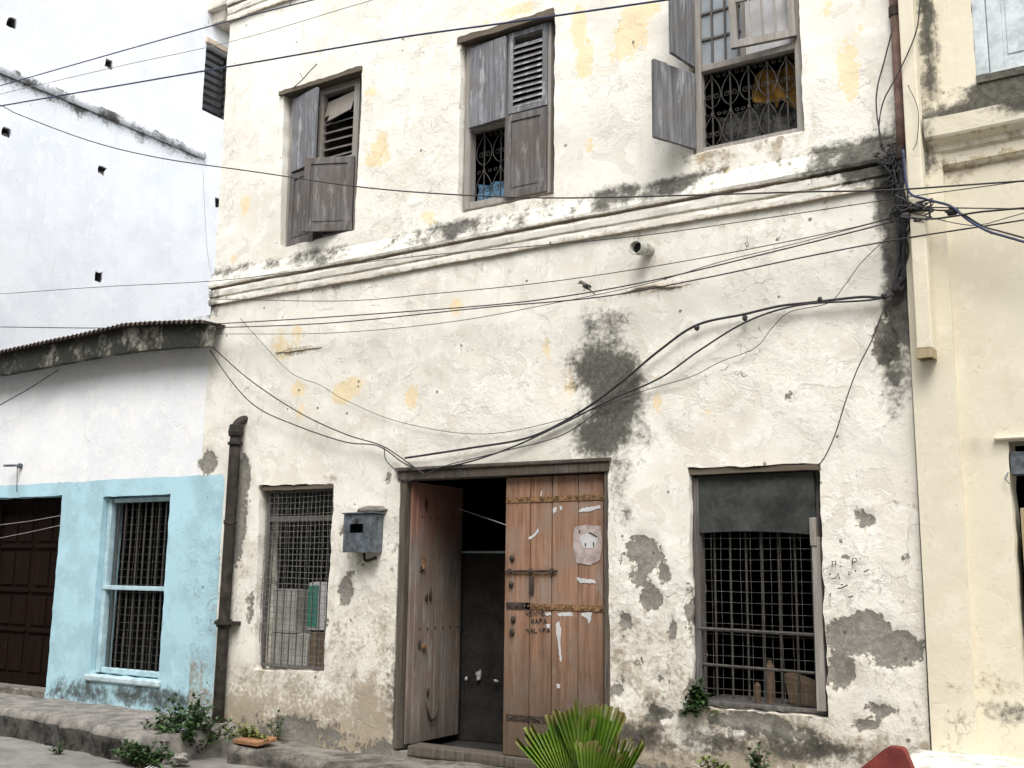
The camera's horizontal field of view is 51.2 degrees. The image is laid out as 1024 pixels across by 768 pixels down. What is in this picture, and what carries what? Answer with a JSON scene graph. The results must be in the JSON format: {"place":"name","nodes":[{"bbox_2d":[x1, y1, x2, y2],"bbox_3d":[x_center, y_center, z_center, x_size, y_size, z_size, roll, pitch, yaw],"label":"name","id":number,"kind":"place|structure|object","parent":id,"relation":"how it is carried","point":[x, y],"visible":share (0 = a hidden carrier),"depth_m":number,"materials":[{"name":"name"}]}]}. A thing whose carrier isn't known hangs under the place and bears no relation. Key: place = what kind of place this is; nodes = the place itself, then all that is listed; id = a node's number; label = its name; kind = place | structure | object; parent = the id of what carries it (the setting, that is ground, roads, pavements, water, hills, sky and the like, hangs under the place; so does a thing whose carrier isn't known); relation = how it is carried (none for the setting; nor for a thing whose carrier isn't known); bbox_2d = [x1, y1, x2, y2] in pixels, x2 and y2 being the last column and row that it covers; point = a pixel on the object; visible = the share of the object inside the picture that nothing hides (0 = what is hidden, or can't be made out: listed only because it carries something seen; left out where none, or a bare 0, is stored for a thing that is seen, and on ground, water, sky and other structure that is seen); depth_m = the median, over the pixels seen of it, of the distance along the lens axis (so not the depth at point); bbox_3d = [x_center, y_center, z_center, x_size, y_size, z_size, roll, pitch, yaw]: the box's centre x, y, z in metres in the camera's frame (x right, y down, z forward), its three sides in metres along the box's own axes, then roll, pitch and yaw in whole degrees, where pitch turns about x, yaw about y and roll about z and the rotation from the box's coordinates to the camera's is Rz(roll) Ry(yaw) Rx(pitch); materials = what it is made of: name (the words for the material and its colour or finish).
{"place":"outdoors","nodes":[
{"label":"outdoors","id":0,"kind":"place"},
{"bbox_2d":[0,692,238,763],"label":"pavement","id":1,"kind":"structure","parent":0,"point":[99,730],"depth_m":11.14,"materials":[{"name":"concrete"}]},
{"bbox_2d":[0,736,263,767],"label":"ground","id":2,"kind":"structure","parent":0,"point":[16,753],"depth_m":10.53,"materials":[{"name":"grey concrete"}]},
{"bbox_2d":[46,742,65,754],"bbox_3d":[-4.586,3.681,10.782,0.196,0.127,0.129,-2,-10,15],"label":"weed","id":3,"kind":"object","parent":2,"relation":"on","point":[59,750],"visible":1,"depth_m":10.79,"materials":[{"name":"green plant"}]},
{"bbox_2d":[0,315,224,713],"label":"blue house","id":4,"kind":"structure","parent":2,"relation":"on","point":[101,434],"depth_m":13.00,"materials":[{"name":"paint"}]},
{"bbox_2d":[3,463,22,491],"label":"wall lamp","id":5,"kind":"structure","parent":4,"relation":"attached to","point":[19,465],"depth_m":13.87,"materials":[{"name":"metal"}]},
{"bbox_2d":[0,370,57,404],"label":"cable","id":6,"kind":"object","parent":4,"relation":"attached to","point":[29,388],"visible":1,"depth_m":13.79,"materials":[{"name":"grey rubber"}]},
{"bbox_2d":[1,525,60,537],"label":"cable","id":7,"kind":"object","parent":4,"relation":"attached to","point":[31,531],"visible":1,"depth_m":13.40,"materials":[{"name":"grey rubber"}]},
{"bbox_2d":[0,497,61,686],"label":"door","id":8,"kind":"structure","parent":4,"relation":"in","point":[28,561],"depth_m":13.83,"materials":[{"name":"brown wood"}]},
{"bbox_2d":[1,515,61,524],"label":"cable","id":9,"kind":"object","parent":4,"relation":"attached to","point":[31,520],"visible":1,"depth_m":13.45,"materials":[{"name":"grey rubber"}]},
{"bbox_2d":[95,496,169,677],"bbox_3d":[-4.392,2.357,12.532,1.190,2.040,0.101,-6,-12,32],"label":"window","id":10,"kind":"structure","parent":4,"relation":"in","point":[107,587],"depth_m":12.62,"materials":[{"name":"blue paint"}]},
{"bbox_2d":[11,219,900,328],"bbox_3d":[-3.201,-0.948,11.990,14.618,1.068,0.011,-6,-12,32],"label":"cable","id":11,"kind":"object","parent":4,"relation":"attached to","point":[538,299],"visible":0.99,"depth_m":9.59,"materials":[{"name":"black rubber"}]},
{"bbox_2d":[577,280,594,294],"bbox_3d":[0.656,-0.856,9.487,0.185,0.153,0.056,-6,-12,32],"label":"bird","id":12,"kind":"object","parent":11,"relation":"on","point":[586,286],"visible":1,"depth_m":9.47},
{"bbox_2d":[0,0,229,349],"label":"tall white building","id":13,"kind":"structure","parent":2,"relation":"on","point":[77,212],"depth_m":18.63,"materials":[{"name":"paint"}]},
{"bbox_2d":[0,0,312,85],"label":"cable","id":14,"kind":"object","parent":13,"relation":"attached to","point":[161,39],"visible":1,"depth_m":11.69,"materials":[{"name":"black rubber"}]},
{"bbox_2d":[1,0,371,93],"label":"cable","id":15,"kind":"object","parent":13,"relation":"attached to","point":[196,49],"visible":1,"depth_m":11.34,"materials":[{"name":"black rubber"}]},
{"bbox_2d":[202,49,226,119],"bbox_3d":[-5.907,-5.898,21.058,0.110,1.382,0.660,-6,-12,32],"label":"louvre window","id":16,"kind":"structure","parent":13,"relation":"in","point":[223,81],"depth_m":21.14,"materials":[{"name":"grey wood"}]},
{"bbox_2d":[0,0,669,106],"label":"cable","id":17,"kind":"object","parent":13,"relation":"attached to","point":[571,13],"visible":1,"depth_m":9.98,"materials":[{"name":"black rubber"}]},
{"bbox_2d":[3,182,1016,293],"bbox_3d":[-1.613,-1.413,11.029,18.495,1.180,0.008,-6,-12,32],"label":"cable","id":18,"kind":"object","parent":13,"relation":"attached to","point":[553,244],"visible":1,"depth_m":9.59,"materials":[{"name":"black rubber"}]},
{"bbox_2d":[2,106,1023,198],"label":"cable","id":19,"kind":"object","parent":13,"relation":"attached to","point":[568,197],"visible":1,"depth_m":9.51,"materials":[{"name":"black rubber"}]},
{"bbox_2d":[108,739,181,767],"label":"weed","id":20,"kind":"object","parent":2,"relation":"on","point":[134,755],"visible":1,"depth_m":10.11,"materials":[{"name":"green plant"}]},
{"bbox_2d":[170,753,190,765],"bbox_3d":[-3.191,3.591,10.241,0.253,0.126,0.188,-6,-12,32],"label":"stone","id":21,"kind":"object","parent":2,"relation":"on","point":[180,758],"visible":0.87,"depth_m":10.17,"materials":[{"name":"white stone"}]},
{"bbox_2d":[140,692,235,752],"bbox_3d":[-3.329,3.440,10.796,0.961,0.639,0.871,-9,-14,43],"label":"shrub","id":22,"kind":"object","parent":2,"relation":"on","point":[195,717],"visible":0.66,"depth_m":10.74,"materials":[{"name":"green plant"}]},
{"bbox_2d":[226,739,505,767],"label":"kerb","id":23,"kind":"structure","parent":2,"relation":"on","point":[282,753],"depth_m":10.08,"materials":[{"name":"concrete"}]},
{"bbox_2d":[221,722,267,739],"bbox_3d":[-2.648,3.474,10.598,0.678,0.220,0.174,-6,-12,32],"label":"weed","id":24,"kind":"object","parent":23,"relation":"on","point":[244,730],"visible":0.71,"depth_m":10.58,"materials":[{"name":"plant"}]},
{"bbox_2d":[233,735,276,746],"bbox_3d":[-2.528,3.502,10.512,0.385,0.068,0.233,-6,-12,35],"label":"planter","id":25,"kind":"object","parent":23,"relation":"on","point":[251,741],"visible":0.78,"depth_m":10.44,"materials":[{"name":"orange ceramic"}]},
{"bbox_2d":[265,709,284,739],"bbox_3d":[-2.398,3.447,10.810,0.306,0.311,0.094,-6,-12,32],"label":"weed","id":26,"kind":"object","parent":23,"relation":"on","point":[277,735],"visible":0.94,"depth_m":10.80,"materials":[{"name":"green plant"}]},
{"bbox_2d":[188,0,931,767],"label":"whitewashed house","id":27,"kind":"structure","parent":2,"relation":"on","point":[716,528],"depth_m":9.87,"materials":[{"name":"paint"}]},
{"bbox_2d":[203,176,212,279],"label":"cable","id":28,"kind":"object","parent":27,"relation":"attached to","point":[205,225],"visible":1,"depth_m":12.53,"materials":[{"name":"grey rubber"}]},
{"bbox_2d":[212,415,247,722],"bbox_3d":[-3.050,2.001,11.513,0.322,3.382,0.250,-6,-12,32],"label":"drainpipe","id":29,"kind":"object","parent":27,"relation":"attached to","point":[223,622],"visible":0.98,"depth_m":11.44,"materials":[{"name":"black metal"}]},
{"bbox_2d":[269,666,298,669],"bbox_3d":[-1.947,3.034,11.302,1.150,0.100,0.580,-6,-12,32],"label":"ledge board","id":30,"kind":"object","parent":27,"relation":"on","point":[271,667],"depth_m":11.27,"materials":[{"name":"grey wood"}]},
{"bbox_2d":[271,632,309,665],"bbox_3d":[-2.306,2.828,11.403,0.580,0.338,0.270,-5,-12,31],"label":"carton","id":31,"kind":"object","parent":30,"relation":"on","point":[291,646],"visible":0.38,"depth_m":11.28,"materials":[{"name":"grey cardboard"}]},
{"bbox_2d":[272,588,309,632],"bbox_3d":[-2.405,2.446,11.548,0.434,0.460,0.247,-6,-12,34],"label":"carton","id":32,"kind":"object","parent":31,"relation":"on","point":[287,611],"visible":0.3,"depth_m":11.41,"materials":[{"name":"grey cardboard"}]},
{"bbox_2d":[310,631,324,666],"bbox_3d":[-1.906,2.772,11.154,0.322,0.366,0.268,-4,-11,25],"label":"carton","id":33,"kind":"object","parent":30,"relation":"on","point":[313,653],"visible":0.16,"depth_m":11.07,"materials":[{"name":"brown cardboard"}]},
{"bbox_2d":[307,582,328,629],"bbox_3d":[-1.926,2.342,11.282,0.389,0.494,0.254,-5,-11,29],"label":"carton","id":34,"kind":"object","parent":33,"relation":"on","point":[321,613],"visible":0.39,"depth_m":11.21,"materials":[{"name":"green cardboard"}]},
{"bbox_2d":[259,489,332,670],"bbox_3d":[-2.236,2.024,11.178,0.980,1.840,0.104,-6,-12,32],"label":"window","id":35,"kind":"structure","parent":27,"relation":"in","point":[272,497],"depth_m":11.22,"materials":[{"name":"metal"}]},
{"bbox_2d":[293,64,316,87],"bbox_3d":[-2.341,-3.473,12.049,0.420,0.171,0.032,-8,-13,40],"label":"twig","id":36,"kind":"object","parent":27,"relation":"attached to","point":[304,77],"visible":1,"depth_m":12.08,"materials":[{"name":"wood"}]},
{"bbox_2d":[210,350,413,467],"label":"cable","id":37,"kind":"object","parent":27,"relation":"attached to","point":[305,428],"visible":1,"depth_m":11.20,"materials":[{"name":"black rubber"}]},
{"bbox_2d":[213,347,423,474],"bbox_3d":[-2.156,0.203,11.249,3.157,1.638,0.012,-6,-12,32],"label":"cable","id":38,"kind":"object","parent":27,"relation":"attached to","point":[317,421],"visible":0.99,"depth_m":11.12,"materials":[{"name":"black rubber"}]},
{"bbox_2d":[285,78,361,246],"bbox_3d":[-2.162,-2.459,11.838,1.027,1.820,0.384,-6,-12,32],"label":"window","id":39,"kind":"structure","parent":27,"relation":"in","point":[313,208],"depth_m":11.81,"materials":[{"name":"grey wood"}]},
{"bbox_2d":[342,506,387,561],"bbox_3d":[-1.449,1.478,10.569,0.434,0.560,0.242,-6,-12,32],"label":"meter box","id":40,"kind":"object","parent":27,"relation":"attached to","point":[363,530],"visible":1,"depth_m":10.51,"materials":[{"name":"metal"}]},
{"bbox_2d":[343,513,372,552],"bbox_3d":[-1.517,1.464,10.497,0.367,0.377,0.006,-6,-12,32],"label":"box door","id":41,"kind":"structure","parent":40,"relation":"in","point":[352,542],"depth_m":10.48,"materials":[{"name":"grey metal"}]},
{"bbox_2d":[404,482,462,743],"bbox_3d":[-0.750,2.245,10.640,0.082,2.475,0.836,-6,-12,32],"label":"door leaf","id":42,"kind":"structure","parent":27,"relation":"in","point":[435,546],"depth_m":10.60,"materials":[{"name":"wood"}]},
{"bbox_2d":[446,551,505,743],"bbox_3d":[-0.233,2.646,10.835,1.552,1.885,0.076,-6,-12,32],"label":"screen","id":43,"kind":"object","parent":27,"relation":"on","point":[481,671],"visible":0.46,"depth_m":10.88,"materials":[{"name":"grey"}]},
{"bbox_2d":[457,508,505,524],"bbox_3d":[-0.289,1.279,10.349,0.047,0.215,1.107,6,-11,-27],"label":"cord","id":44,"kind":"object","parent":27,"relation":"attached to","point":[481,516],"visible":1,"depth_m":10.39,"materials":[{"name":"grey"}]},
{"bbox_2d":[477,181,503,200],"bbox_3d":[-0.118,-1.913,10.787,0.500,0.286,0.093,-6,-12,32],"label":"cloth","id":45,"kind":"object","parent":27,"relation":"hanging from","point":[497,192],"visible":0.2,"depth_m":10.82,"materials":[{"name":"blue fabric"}]},
{"bbox_2d":[384,410,599,481],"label":"cable","id":46,"kind":"object","parent":27,"relation":"attached to","point":[488,454],"visible":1,"depth_m":9.89,"materials":[{"name":"black rubber"}]},
{"bbox_2d":[463,22,555,211],"bbox_3d":[-0.040,-2.647,10.621,1.010,1.760,0.176,-6,-12,32],"label":"window","id":47,"kind":"structure","parent":27,"relation":"in","point":[529,153],"depth_m":10.56,"materials":[{"name":"grey wood"}]},
{"bbox_2d":[503,474,603,756],"bbox_3d":[0.382,2.041,9.435,1.060,2.463,0.072,-6,-12,32],"label":"door leaf","id":48,"kind":"structure","parent":27,"relation":"in","point":[554,627],"depth_m":9.47,"materials":[{"name":"wood"}]},
{"bbox_2d":[240,235,889,433],"bbox_3d":[-0.080,-0.292,10.057,7.108,1.519,0.006,-6,-12,32],"label":"cable","id":49,"kind":"object","parent":27,"relation":"attached to","point":[605,404],"visible":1,"depth_m":9.32,"materials":[{"name":"black rubber"}]},
{"bbox_2d":[212,219,1023,327],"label":"cable","id":50,"kind":"object","parent":27,"relation":"attached to","point":[648,288],"visible":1,"depth_m":9.09,"materials":[{"name":"black rubber"}]},
{"bbox_2d":[629,241,654,255],"bbox_3d":[1.144,-1.181,9.358,0.226,0.136,0.120,10,-14,-42],"label":"drain spout","id":51,"kind":"object","parent":27,"relation":"attached to","point":[641,248],"visible":1,"depth_m":9.33,"materials":[{"name":"plastic"}]},
{"bbox_2d":[404,145,902,458],"bbox_3d":[0.995,-0.580,9.405,4.808,2.271,0.022,-6,-12,32],"label":"cable","id":52,"kind":"object","parent":27,"relation":"attached to","point":[662,348],"visible":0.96,"depth_m":9.18,"materials":[{"name":"black rubber"}]},
{"bbox_2d":[412,150,899,471],"bbox_3d":[1.008,-0.487,9.367,4.656,2.334,0.016,-6,-12,32],"label":"cable","id":53,"kind":"object","parent":27,"relation":"attached to","point":[728,331],"visible":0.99,"depth_m":8.93,"materials":[{"name":"black rubber"}]},
{"bbox_2d":[678,677,718,717],"bbox_3d":[1.483,2.510,8.533,0.373,0.321,0.192,-6,-12,32],"label":"weed","id":54,"kind":"object","parent":27,"relation":"attached to","point":[698,699],"visible":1,"depth_m":8.53,"materials":[{"name":"green plant"}]},
{"bbox_2d":[651,0,803,153],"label":"window","id":55,"kind":"structure","parent":27,"relation":"in","point":[712,37],"depth_m":9.30,"materials":[{"name":"grey wood"}]},
{"bbox_2d":[718,101,796,143],"bbox_3d":[2.235,-2.266,9.476,0.840,0.511,0.060,-6,-12,32],"label":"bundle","id":56,"kind":"object","parent":27,"relation":"hanging from","point":[758,109],"visible":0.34,"depth_m":9.52,"materials":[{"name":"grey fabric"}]},
{"bbox_2d":[693,471,827,713],"bbox_3d":[1.967,1.622,8.539,1.055,1.880,0.172,-6,-12,32],"label":"window","id":57,"kind":"structure","parent":27,"relation":"in","point":[777,502],"depth_m":8.55,"materials":[{"name":"metal"}]},
{"bbox_2d":[703,694,827,714],"bbox_3d":[2.204,2.663,8.725,1.250,0.120,0.630,-6,-12,32],"label":"ledge board","id":58,"kind":"object","parent":27,"relation":"in","point":[727,697],"visible":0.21,"depth_m":8.84,"materials":[{"name":"grey wood"}]},
{"bbox_2d":[754,682,760,702],"bbox_3d":[2.003,2.516,8.719,0.056,0.160,0.056,-6,-12,32],"label":"bottle","id":59,"kind":"object","parent":58,"relation":"on","point":[757,692],"visible":0.88,"depth_m":8.70,"materials":[{"name":"brown glass"}]},
{"bbox_2d":[766,660,775,703],"bbox_3d":[2.097,2.418,8.677,0.076,0.340,0.076,-6,-12,32],"label":"bottle","id":60,"kind":"object","parent":58,"relation":"on","point":[771,697],"visible":0.81,"depth_m":8.64,"materials":[{"name":"brown glass"}]},
{"bbox_2d":[785,673,815,705],"bbox_3d":[2.335,2.425,8.512,0.138,0.238,0.337,10,-14,-43],"label":"folded card","id":61,"kind":"object","parent":58,"relation":"on","point":[805,687],"visible":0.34,"depth_m":8.49,"materials":[{"name":"brown cardboard"}]},
{"bbox_2d":[752,63,796,108],"bbox_3d":[2.356,-2.575,9.359,0.500,0.420,0.090,-6,-12,32],"label":"cloth","id":62,"kind":"object","parent":27,"relation":"hanging from","point":[778,93],"visible":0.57,"depth_m":9.39,"materials":[{"name":"yellow fabric"}]},
{"bbox_2d":[694,150,909,330],"bbox_3d":[2.305,-1.146,8.664,1.790,1.280,0.067,-6,-12,32],"label":"cable bundle","id":63,"kind":"object","parent":27,"relation":"attached to","point":[903,255],"visible":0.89,"depth_m":8.19,"materials":[{"name":"black rubber"}]},
{"bbox_2d":[818,294,895,465],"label":"cable","id":64,"kind":"object","parent":63,"relation":"hanging from","point":[853,380],"visible":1,"depth_m":8.24,"materials":[{"name":"black rubber"}]},
{"bbox_2d":[875,34,890,144],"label":"cable","id":65,"kind":"object","parent":27,"relation":"attached to","point":[878,84],"visible":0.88,"depth_m":8.48,"materials":[{"name":"black rubber"}]},
{"bbox_2d":[874,141,902,191],"bbox_3d":[2.939,-1.691,8.334,0.250,0.416,0.073,-6,-12,32],"label":"cable tangle","id":66,"kind":"object","parent":27,"relation":"attached to","point":[886,162],"visible":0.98,"depth_m":8.32,"materials":[{"name":"black rubber"}]},
{"bbox_2d":[516,698,644,767],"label":"fan palm","id":67,"kind":"object","parent":2,"relation":"on","point":[587,738],"visible":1,"depth_m":6.78,"materials":[{"name":"green plant"}]},
{"bbox_2d":[861,745,914,767],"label":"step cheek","id":68,"kind":"object","parent":2,"relation":"on","point":[892,756],"visible":1,"depth_m":7.06,"materials":[{"name":"red paint"}]},
{"bbox_2d":[901,0,1023,758],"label":"cream house","id":69,"kind":"structure","parent":2,"relation":"on","point":[968,395],"depth_m":7.81,"materials":[{"name":"paint"}]},
{"bbox_2d":[888,0,905,159],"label":"rusty pipe","id":70,"kind":"object","parent":69,"relation":"attached to","point":[893,12],"visible":0.67,"depth_m":8.39,"materials":[{"name":"metal"}]},
{"bbox_2d":[898,0,936,360],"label":"square downpipe","id":71,"kind":"object","parent":69,"relation":"attached to","point":[923,295],"visible":1,"depth_m":8.08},
{"bbox_2d":[878,0,920,146],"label":"cable","id":72,"kind":"object","parent":71,"relation":"attached to","point":[897,74],"visible":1,"depth_m":8.23,"materials":[{"name":"black rubber"}]},
{"bbox_2d":[908,85,918,149],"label":"cable","id":73,"kind":"object","parent":71,"relation":"attached to","point":[918,116],"visible":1,"depth_m":8.10,"materials":[{"name":"grey rubber"}]},
{"bbox_2d":[889,198,958,223],"bbox_3d":[3.084,-1.295,8.001,0.495,0.170,0.113,-6,-12,32],"label":"cable knot","id":74,"kind":"object","parent":71,"relation":"attached to","point":[907,211],"visible":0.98,"depth_m":8.03,"materials":[{"name":"black rubber"}]},
{"bbox_2d":[225,214,899,300],"bbox_3d":[-0.187,-1.070,10.070,7.523,0.417,0.008,-6,-12,32],"label":"cable","id":75,"kind":"object","parent":74,"relation":"attached to","point":[592,275],"visible":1,"depth_m":9.39,"materials":[{"name":"black rubber"}]},
{"bbox_2d":[303,219,887,333],"bbox_3d":[-0.230,-0.802,10.121,7.548,0.347,0.007,-6,-12,32],"label":"cable","id":76,"kind":"object","parent":74,"relation":"attached to","point":[601,293],"visible":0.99,"depth_m":9.42,"materials":[{"name":"black rubber"}]},
{"bbox_2d":[894,194,1023,238],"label":"cable","id":77,"kind":"object","parent":74,"relation":"attached to","point":[968,217],"visible":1,"depth_m":7.77,"materials":[{"name":"black rubber"}]},
{"bbox_2d":[900,207,1023,219],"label":"cable","id":78,"kind":"object","parent":74,"relation":"attached to","point":[975,212],"visible":1,"depth_m":7.79,"materials":[{"name":"black rubber"}]},
{"bbox_2d":[902,150,1023,242],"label":"cable","id":79,"kind":"object","parent":74,"relation":"attached to","point":[954,208],"visible":1,"depth_m":7.85,"materials":[{"name":"black rubber"}]},
{"bbox_2d":[912,213,1023,225],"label":"cable","id":80,"kind":"object","parent":74,"relation":"attached to","point":[971,225],"visible":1,"depth_m":7.81,"materials":[{"name":"black rubber"}]},
{"bbox_2d":[923,206,1023,209],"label":"cable","id":81,"kind":"object","parent":74,"relation":"attached to","point":[968,208],"visible":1,"depth_m":7.82,"materials":[{"name":"black rubber"}]},
{"bbox_2d":[971,0,1023,75],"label":"window","id":82,"kind":"structure","parent":69,"relation":"in","point":[998,25],"depth_m":8.14,"materials":[{"name":"paint"}]},
{"bbox_2d":[1020,508,1023,558],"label":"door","id":83,"kind":"structure","parent":69,"relation":"in","point":[1021,509],"depth_m":7.61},
{"bbox_2d":[910,749,1023,767],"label":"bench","id":84,"kind":"object","parent":2,"relation":"on","point":[921,758],"visible":0.9,"depth_m":7.17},
{"bbox_3d":[1.816,3.130,8.125,2.162,0.302,0.372,-6,-12,32],"label":"rubble bank","id":85,"kind":"object","parent":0,"visible":0},
{"bbox_2d":[695,755,730,767],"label":"weed","id":86,"kind":"object","parent":85,"relation":"on","point":[713,762],"visible":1,"depth_m":8.29,"materials":[{"name":"green plant"}]},
{"bbox_2d":[745,741,775,767],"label":"weed","id":87,"kind":"object","parent":85,"relation":"on","point":[756,759],"visible":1,"depth_m":8.12,"materials":[{"name":"green plant"}]}
]}

